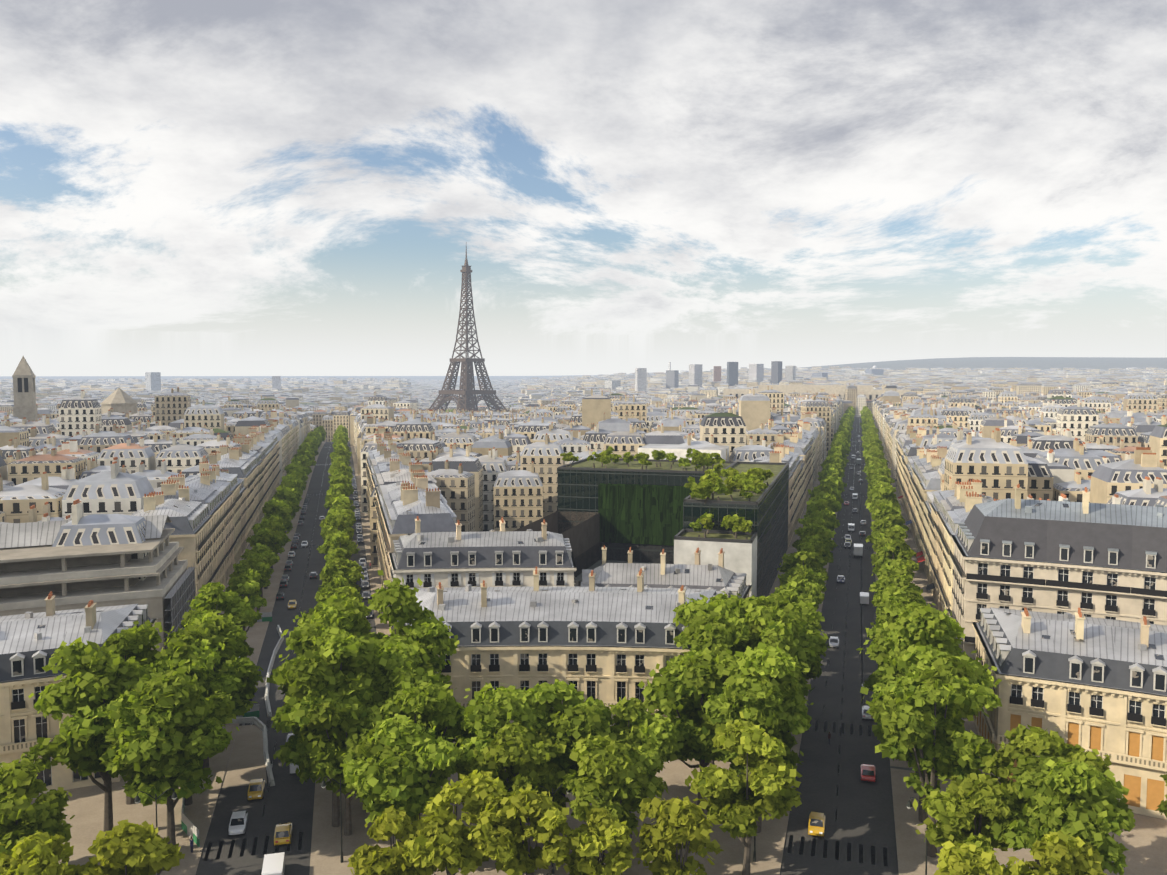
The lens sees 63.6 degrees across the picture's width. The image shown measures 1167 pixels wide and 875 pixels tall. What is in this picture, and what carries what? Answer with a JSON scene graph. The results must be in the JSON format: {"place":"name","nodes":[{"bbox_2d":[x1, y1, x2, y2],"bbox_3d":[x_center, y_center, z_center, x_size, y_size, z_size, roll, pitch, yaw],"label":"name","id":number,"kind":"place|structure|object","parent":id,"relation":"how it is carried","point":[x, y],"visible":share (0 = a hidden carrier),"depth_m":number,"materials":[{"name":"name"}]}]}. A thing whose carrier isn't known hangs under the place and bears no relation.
{"place":"outdoors","nodes":[
{"label":"outdoors","id":0,"kind":"place"},
{"bbox_2d":[221,725,266,787],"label":"roadworks ground","id":1,"kind":"structure","parent":0,"point":[246,764],"depth_m":123.92,"materials":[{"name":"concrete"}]},
{"bbox_2d":[0,357,1166,770],"bbox_3d":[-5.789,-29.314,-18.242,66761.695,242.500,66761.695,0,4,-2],"label":"terrain","id":2,"kind":"structure","parent":0,"point":[1104,363],"depth_m":7193.64,"materials":[{"name":"grey"}]},
{"bbox_2d":[0,762,10,800],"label":"tree","id":3,"kind":"object","parent":2,"relation":"on","point":[3,795],"depth_m":90.24,"materials":[{"name":"plant"}]},
{"bbox_2d":[0,758,74,855],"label":"tree","id":4,"kind":"object","parent":2,"relation":"on","point":[22,816],"visible":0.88,"depth_m":85.88,"materials":[{"name":"plant"}]},
{"bbox_2d":[12,356,137,421],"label":"church st pierre chaillot","id":5,"kind":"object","parent":2,"relation":"on","point":[118,400],"visible":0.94,"depth_m":587.54,"materials":[{"name":"stone"}]},
{"bbox_2d":[0,592,156,793],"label":"apartment building","id":6,"kind":"structure","parent":2,"relation":"on","point":[30,642],"depth_m":114.36,"materials":[{"name":"stone"}]},
{"bbox_2d":[19,637,157,835],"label":"plane tree","id":7,"kind":"object","parent":2,"relation":"on","point":[89,687],"visible":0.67,"depth_m":98.37,"materials":[{"name":"plant"}]},
{"bbox_2d":[0,515,195,651],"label":"office building","id":8,"kind":"structure","parent":2,"relation":"on","point":[36,568],"depth_m":151.53,"materials":[{"name":"concrete"}]},
{"bbox_2d":[56,620,168,804],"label":"plane tree","id":9,"kind":"object","parent":2,"relation":"on","point":[126,644],"visible":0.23,"depth_m":110.56,"materials":[{"name":"plant"}]},
{"bbox_2d":[99,668,238,844],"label":"plane tree","id":10,"kind":"object","parent":2,"relation":"on","point":[161,738],"visible":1,"depth_m":95.93,"materials":[{"name":"plant"}]},
{"bbox_2d":[149,623,245,805],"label":"plane tree","id":11,"kind":"object","parent":2,"relation":"on","point":[190,651],"visible":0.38,"depth_m":108.89,"materials":[{"name":"plant"}]},
{"bbox_2d":[162,610,246,661],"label":"plane tree","id":12,"kind":"object","parent":2,"relation":"on","point":[239,632],"visible":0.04,"depth_m":127.92,"materials":[{"name":"plant"}]},
{"bbox_2d":[159,613,263,768],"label":"plane tree","id":13,"kind":"object","parent":2,"relation":"on","point":[218,628],"visible":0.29,"depth_m":119.88,"materials":[{"name":"plant"}]},
{"bbox_2d":[181,582,259,656],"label":"plane tree","id":14,"kind":"object","parent":2,"relation":"on","point":[212,597],"visible":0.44,"depth_m":139.59,"materials":[{"name":"plant"}]},
{"bbox_2d":[263,612,356,704],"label":"plane tree","id":15,"kind":"object","parent":2,"relation":"on","point":[305,638],"visible":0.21,"depth_m":113.90,"materials":[{"name":"plant"}]},
{"bbox_2d":[271,627,380,826],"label":"plane tree","id":16,"kind":"object","parent":2,"relation":"on","point":[318,673],"visible":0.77,"depth_m":102.37,"materials":[{"name":"plant"}]},
{"bbox_2d":[301,592,361,623],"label":"plane tree","id":17,"kind":"object","parent":2,"relation":"on","point":[332,599],"visible":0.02,"depth_m":133.85,"materials":[{"name":"plant"}]},
{"bbox_2d":[293,593,371,657],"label":"plane tree","id":18,"kind":"object","parent":2,"relation":"on","point":[303,618],"visible":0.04,"depth_m":143.71,"materials":[{"name":"plant"}]},
{"bbox_2d":[295,692,385,835],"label":"tree","id":19,"kind":"object","parent":2,"relation":"on","point":[330,716],"visible":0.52,"depth_m":101.19,"materials":[{"name":"plant"}]},
{"bbox_2d":[293,596,389,653],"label":"plane tree","id":20,"kind":"object","parent":2,"relation":"on","point":[345,615],"visible":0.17,"depth_m":124.74,"materials":[{"name":"plant"}]},
{"bbox_2d":[332,676,470,820],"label":"tree","id":21,"kind":"object","parent":2,"relation":"on","point":[436,706],"visible":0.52,"depth_m":101.41,"materials":[{"name":"plant"}]},
{"bbox_2d":[347,570,459,691],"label":"plane tree","id":22,"kind":"object","parent":2,"relation":"on","point":[431,635],"visible":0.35,"depth_m":116.00,"materials":[{"name":"plant"}]},
{"bbox_2d":[340,714,468,841],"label":"tree","id":23,"kind":"object","parent":2,"relation":"on","point":[405,754],"visible":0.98,"depth_m":93.00,"materials":[{"name":"plant"}]},
{"bbox_2d":[369,627,446,726],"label":"plane tree","id":24,"kind":"object","parent":2,"relation":"on","point":[400,658],"visible":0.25,"depth_m":107.75,"materials":[{"name":"plant"}]},
{"bbox_2d":[428,246,507,411],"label":"lattice tower","id":25,"kind":"structure","parent":2,"relation":"on","point":[467,393],"depth_m":1682.74,"materials":[{"name":"metal"}]},
{"bbox_2d":[450,682,561,785],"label":"tree","id":26,"kind":"object","parent":2,"relation":"on","point":[489,713],"visible":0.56,"depth_m":99.74,"materials":[{"name":"plant"}]},
{"bbox_2d":[465,719,569,822],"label":"tree","id":27,"kind":"object","parent":2,"relation":"on","point":[527,752],"visible":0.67,"depth_m":96.01,"materials":[{"name":"plant"}]},
{"bbox_2d":[145,361,910,399],"bbox_3d":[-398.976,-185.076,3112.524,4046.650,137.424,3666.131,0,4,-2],"label":"high-rise buildings","id":28,"kind":"structure","parent":2,"relation":"on","point":[153,379],"depth_m":2895.89,"materials":[{"name":"concrete"}]},
{"bbox_2d":[400,567,724,742],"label":"apartment building","id":29,"kind":"structure","parent":2,"relation":"on","point":[608,646],"depth_m":126.33,"materials":[{"name":"stone"}]},
{"bbox_2d":[512,678,615,807],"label":"tree","id":30,"kind":"object","parent":2,"relation":"on","point":[578,719],"visible":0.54,"depth_m":100.91,"materials":[{"name":"plant"}]},
{"bbox_2d":[131,426,997,633],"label":"apartment buildings","id":31,"kind":"structure","parent":2,"relation":"on","point":[215,514],"depth_m":231.39,"materials":[{"name":"stone"}]},
{"bbox_2d":[895,479,934,590],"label":"shop awnings","id":32,"kind":"object","parent":31,"relation":"attached to","point":[929,586],"visible":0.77,"depth_m":243.24,"materials":[{"name":"fabric"}]},
{"bbox_2d":[388,516,751,628],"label":"apartment building","id":33,"kind":"structure","parent":2,"relation":"on","point":[502,557],"depth_m":162.60,"materials":[{"name":"concrete"}]},
{"bbox_2d":[0,383,1166,580],"bbox_3d":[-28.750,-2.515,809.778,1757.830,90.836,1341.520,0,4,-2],"label":"city blocks","id":34,"kind":"structure","parent":2,"relation":"on","point":[88,468],"depth_m":337.04,"materials":[{"name":"stone"}]},
{"bbox_2d":[0,366,1166,413],"bbox_3d":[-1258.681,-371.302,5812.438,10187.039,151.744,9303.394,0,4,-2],"label":"city blocks","id":35,"kind":"structure","parent":2,"relation":"on","point":[306,394],"depth_m":3281.07,"materials":[{"name":"stone"}]},
{"bbox_2d":[260,396,919,484],"bbox_3d":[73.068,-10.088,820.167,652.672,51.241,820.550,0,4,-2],"label":"apartment buildings","id":36,"kind":"structure","parent":2,"relation":"on","point":[891,425],"depth_m":518.43,"materials":[{"name":"stone"}]},
{"bbox_2d":[31,417,1166,874],"bbox_3d":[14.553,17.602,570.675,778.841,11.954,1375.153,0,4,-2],"label":"road pavements","id":37,"kind":"structure","parent":2,"relation":"on","point":[871,827],"depth_m":112.58,"materials":[{"name":"grey asphalt"}]},
{"bbox_2d":[0,832,77,874],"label":"tree","id":38,"kind":"object","parent":37,"relation":"on","point":[39,853],"visible":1,"depth_m":78.91,"materials":[{"name":"plant"}]},
{"bbox_2d":[69,819,184,874],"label":"tree","id":39,"kind":"object","parent":37,"relation":"on","point":[124,847],"visible":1,"depth_m":81.14,"materials":[{"name":"plant"}]},
{"bbox_2d":[134,788,176,874],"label":"street lamp","id":40,"kind":"object","parent":37,"relation":"on","point":[173,797],"visible":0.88,"depth_m":93.70,"materials":[{"name":"metal"}]},
{"bbox_2d":[179,612,283,847],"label":"roadworks barriers","id":41,"kind":"object","parent":37,"relation":"on","point":[189,828],"visible":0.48,"depth_m":136.49,"materials":[{"name":"concrete"}]},
{"bbox_2d":[228,811,247,835],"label":"car","id":42,"kind":"object","parent":37,"relation":"on","point":[238,822],"visible":1,"depth_m":104.15,"materials":[{"name":"metal"}]},
{"bbox_2d":[248,778,264,799],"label":"car","id":43,"kind":"object","parent":37,"relation":"on","point":[256,788],"visible":1,"depth_m":112.68,"materials":[{"name":"metal"}]},
{"bbox_2d":[261,852,284,874],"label":"van","id":44,"kind":"object","parent":37,"relation":"on","point":[273,863],"visible":1,"depth_m":93.59,"materials":[{"name":"metal"}]},
{"bbox_2d":[276,592,284,599],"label":"car","id":45,"kind":"object","parent":37,"relation":"on","point":[280,595],"visible":1,"depth_m":210.87,"materials":[{"name":"metal"}]},
{"bbox_2d":[274,822,291,845],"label":"car","id":46,"kind":"object","parent":37,"relation":"on","point":[283,834],"visible":1,"depth_m":101.39,"materials":[{"name":"metal"}]},
{"bbox_2d":[280,580,287,587],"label":"car","id":47,"kind":"object","parent":37,"relation":"on","point":[283,583],"visible":1,"depth_m":223.07,"materials":[{"name":"metal"}]},
{"bbox_2d":[284,564,291,570],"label":"car","id":48,"kind":"object","parent":37,"relation":"on","point":[288,567],"visible":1,"depth_m":241.25,"materials":[{"name":"metal"}]},
{"bbox_2d":[288,600,296,608],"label":"car","id":49,"kind":"object","parent":37,"relation":"on","point":[292,603],"visible":1,"depth_m":203.28,"materials":[{"name":"metal"}]},
{"bbox_2d":[220,425,364,640],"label":"tree rows","id":50,"kind":"object","parent":37,"relation":"on","point":[339,575],"visible":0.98,"depth_m":231.07,"materials":[{"name":"plant"}]},
{"bbox_2d":[290,763,299,773],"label":"van","id":51,"kind":"object","parent":37,"relation":"on","point":[292,768],"visible":0.08,"depth_m":118.74,"materials":[{"name":"metal"}]},
{"bbox_2d":[310,572,316,578],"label":"car","id":52,"kind":"object","parent":37,"relation":"on","point":[313,574],"visible":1,"depth_m":232.49,"materials":[{"name":"metal"}]},
{"bbox_2d":[321,776,344,862],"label":"street lamp","id":53,"kind":"object","parent":37,"relation":"on","point":[323,784],"visible":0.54,"depth_m":97.28,"materials":[{"name":"metal"}]},
{"bbox_2d":[361,580,368,588],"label":"car","id":54,"kind":"object","parent":37,"relation":"on","point":[364,583],"visible":1,"depth_m":222.47,"materials":[{"name":"metal"}]},
{"bbox_2d":[362,591,370,599],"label":"car","id":55,"kind":"object","parent":37,"relation":"on","point":[366,595],"visible":0.85,"depth_m":211.62,"materials":[{"name":"metal"}]},
{"bbox_2d":[347,805,428,874],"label":"tree","id":56,"kind":"object","parent":37,"relation":"on","point":[376,859],"visible":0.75,"depth_m":86.05,"materials":[{"name":"plant"}]},
{"bbox_2d":[396,769,506,874],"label":"tree","id":57,"kind":"object","parent":37,"relation":"on","point":[440,836],"visible":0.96,"depth_m":86.05,"materials":[{"name":"plant"}]},
{"bbox_2d":[472,784,579,874],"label":"tree","id":58,"kind":"object","parent":37,"relation":"on","point":[509,850],"visible":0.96,"depth_m":85.69,"materials":[{"name":"plant"}]},
{"bbox_2d":[538,784,570,873],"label":"street lamp","id":59,"kind":"object","parent":37,"relation":"on","point":[568,792],"visible":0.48,"depth_m":95.09,"materials":[{"name":"metal"}]},
{"bbox_2d":[564,807,633,874],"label":"tree","id":60,"kind":"object","parent":37,"relation":"on","point":[601,830],"visible":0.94,"depth_m":85.58,"materials":[{"name":"plant"}]},
{"bbox_2d":[633,790,723,874],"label":"tree","id":61,"kind":"object","parent":37,"relation":"on","point":[685,824],"visible":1,"depth_m":86.62,"materials":[{"name":"plant"}]},
{"bbox_2d":[738,773,755,861],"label":"street lamp","id":62,"kind":"object","parent":37,"relation":"on","point":[754,856],"visible":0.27,"depth_m":97.69,"materials":[{"name":"metal"}]},
{"bbox_2d":[808,812,824,836],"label":"car","id":63,"kind":"object","parent":37,"relation":"on","point":[816,825],"visible":1,"depth_m":103.87,"materials":[{"name":"metal"}]},
{"bbox_2d":[829,636,838,647],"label":"car","id":64,"kind":"object","parent":37,"relation":"on","point":[833,641],"visible":0.96,"depth_m":174.65,"materials":[{"name":"metal"}]},
{"bbox_2d":[837,575,844,582],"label":"car","id":65,"kind":"object","parent":37,"relation":"on","point":[840,578],"visible":1,"depth_m":228.17,"materials":[{"name":"metal"}]},
{"bbox_2d":[774,406,922,630],"bbox_3d":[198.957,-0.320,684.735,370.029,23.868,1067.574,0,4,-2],"label":"tree rows","id":66,"kind":"object","parent":37,"relation":"on","point":[805,575],"visible":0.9,"depth_m":235.74,"materials":[{"name":"plant"}]},
{"bbox_2d":[848,523,853,531],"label":"van","id":67,"kind":"object","parent":37,"relation":"on","point":[850,526],"visible":1,"depth_m":301.77,"materials":[{"name":"metal"}]},
{"bbox_2d":[854,543,862,557],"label":"box truck","id":68,"kind":"object","parent":37,"relation":"on","point":[858,550],"visible":1,"depth_m":258.18,"materials":[{"name":"metal"}]},
{"bbox_2d":[860,592,868,604],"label":"van","id":69,"kind":"object","parent":37,"relation":"on","point":[864,597],"visible":1,"depth_m":206.10,"materials":[{"name":"metal"}]},
{"bbox_2d":[862,705,873,719],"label":"car","id":70,"kind":"object","parent":37,"relation":"on","point":[865,715],"visible":0.58,"depth_m":137.87,"materials":[{"name":"metal"}]},
{"bbox_2d":[861,764,875,781],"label":"car","id":71,"kind":"object","parent":37,"relation":"on","point":[868,773],"visible":1,"depth_m":117.00,"materials":[{"name":"metal"}]},
{"bbox_2d":[865,584,926,639],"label":"tree","id":72,"kind":"object","parent":37,"relation":"on","point":[911,593],"visible":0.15,"depth_m":142.86,"materials":[{"name":"plant"}]},
{"bbox_2d":[906,797,927,874],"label":"street lamp","id":73,"kind":"object","parent":37,"relation":"on","point":[909,805],"visible":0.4,"depth_m":91.93,"materials":[{"name":"metal"}]},
{"bbox_2d":[934,840,1002,874],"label":"tree","id":74,"kind":"object","parent":37,"relation":"on","point":[961,859],"visible":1,"depth_m":77.97,"materials":[{"name":"plant"}]},
{"bbox_2d":[988,830,1106,874],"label":"tree","id":75,"kind":"object","parent":37,"relation":"on","point":[1057,853],"visible":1,"depth_m":76.32,"materials":[{"name":"plant"}]},
{"bbox_2d":[556,733,668,837],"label":"tree","id":76,"kind":"object","parent":2,"relation":"on","point":[616,778],"visible":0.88,"depth_m":94.06,"materials":[{"name":"plant"}]},
{"bbox_2d":[601,696,682,837],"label":"tree","id":77,"kind":"object","parent":2,"relation":"on","point":[636,724],"visible":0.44,"depth_m":99.98,"materials":[{"name":"plant"}]},
{"bbox_2d":[515,444,788,596],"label":"office block hanging gardens","id":78,"kind":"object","parent":2,"relation":"on","point":[678,504],"visible":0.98,"depth_m":250.25,"materials":[{"name":"concrete"}]},
{"bbox_2d":[638,647,737,812],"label":"tree","id":79,"kind":"object","parent":2,"relation":"on","point":[673,689],"visible":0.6,"depth_m":105.64,"materials":[{"name":"plant"}]},
{"bbox_2d":[667,610,749,766],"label":"tree","id":80,"kind":"object","parent":2,"relation":"on","point":[712,630],"visible":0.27,"depth_m":114.15,"materials":[{"name":"plant"}]},
{"bbox_2d":[672,594,757,681],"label":"tree","id":81,"kind":"object","parent":2,"relation":"on","point":[736,607],"visible":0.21,"depth_m":123.14,"materials":[{"name":"plant"}]},
{"bbox_2d":[710,591,734,603],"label":"tree","id":82,"kind":"object","parent":2,"relation":"on","point":[720,596],"depth_m":130.72,"materials":[{"name":"plant"}]},
{"bbox_2d":[685,712,801,874],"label":"tree","id":83,"kind":"object","parent":2,"relation":"on","point":[737,806],"visible":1,"depth_m":92.66,"materials":[{"name":"plant"}]},
{"bbox_2d":[701,642,813,832],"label":"tree","id":84,"kind":"object","parent":2,"relation":"on","point":[769,698],"visible":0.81,"depth_m":100.78,"materials":[{"name":"plant"}]},
{"bbox_2d":[723,644,811,748],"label":"tree","id":85,"kind":"object","parent":2,"relation":"on","point":[789,740],"depth_m":107.46,"materials":[{"name":"plant"}]},
{"bbox_2d":[730,603,813,698],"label":"tree","id":86,"kind":"object","parent":2,"relation":"on","point":[775,627],"visible":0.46,"depth_m":117.01,"materials":[{"name":"plant"}]},
{"bbox_2d":[745,594,829,672],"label":"tree","id":87,"kind":"object","parent":2,"relation":"on","point":[816,643],"visible":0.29,"depth_m":124.43,"materials":[{"name":"plant"}]},
{"bbox_2d":[770,589,814,628],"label":"tree","id":88,"kind":"object","parent":2,"relation":"on","point":[790,596],"visible":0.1,"depth_m":141.98,"materials":[{"name":"plant"}]},
{"bbox_2d":[791,603,825,679],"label":"tree","id":89,"kind":"object","parent":2,"relation":"on","point":[815,673],"depth_m":132.96,"materials":[{"name":"plant"}]},
{"bbox_2d":[876,618,896,664],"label":"tree","id":90,"kind":"object","parent":2,"relation":"on","point":[882,635],"depth_m":129.11,"materials":[{"name":"plant"}]},
{"bbox_2d":[874,589,948,661],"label":"tree","id":91,"kind":"object","parent":2,"relation":"on","point":[888,607],"visible":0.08,"depth_m":135.98,"materials":[{"name":"plant"}]},
{"bbox_2d":[860,613,981,711],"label":"tree","id":92,"kind":"object","parent":2,"relation":"on","point":[873,678],"visible":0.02,"depth_m":123.58,"materials":[{"name":"plant"}]},
{"bbox_2d":[861,636,983,822],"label":"tree","id":93,"kind":"object","parent":2,"relation":"on","point":[929,657],"visible":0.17,"depth_m":103.86,"materials":[{"name":"plant"}]},
{"bbox_2d":[856,603,1001,793],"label":"tree","id":94,"kind":"object","parent":2,"relation":"on","point":[928,624],"visible":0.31,"depth_m":111.95,"materials":[{"name":"plant"}]},
{"bbox_2d":[866,662,1004,857],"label":"tree","id":95,"kind":"object","parent":2,"relation":"on","point":[905,714],"visible":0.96,"depth_m":97.49,"materials":[{"name":"plant"}]},
{"bbox_2d":[913,773,1028,851],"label":"tree","id":96,"kind":"object","parent":2,"relation":"on","point":[963,810],"visible":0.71,"depth_m":85.85,"materials":[{"name":"plant"}]},
{"bbox_2d":[977,724,1121,868],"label":"tree","id":97,"kind":"object","parent":2,"relation":"on","point":[1032,740],"visible":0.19,"depth_m":91.47,"materials":[{"name":"plant"}]},
{"bbox_2d":[948,484,1166,659],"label":"apartment building","id":98,"kind":"structure","parent":2,"relation":"on","point":[1098,560],"depth_m":146.21,"materials":[{"name":"stone"}]},
{"bbox_2d":[985,753,1134,874],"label":"tree","id":99,"kind":"object","parent":2,"relation":"on","point":[1075,798],"visible":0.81,"depth_m":81.87,"materials":[{"name":"plant"}]},
{"bbox_2d":[972,607,1166,819],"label":"apartment building","id":100,"kind":"structure","parent":2,"relation":"on","point":[1087,684],"depth_m":111.69,"materials":[{"name":"stone"}]},
{"bbox_2d":[1155,772,1166,817],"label":"tree","id":101,"kind":"object","parent":2,"relation":"on","point":[1162,806],"visible":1,"depth_m":88.33,"materials":[{"name":"plant"}]},
{"bbox_2d":[0,0,1166,375],"label":"sky","id":102,"kind":"structure","parent":0,"point":[188,187],"materials":[{"name":"white"}]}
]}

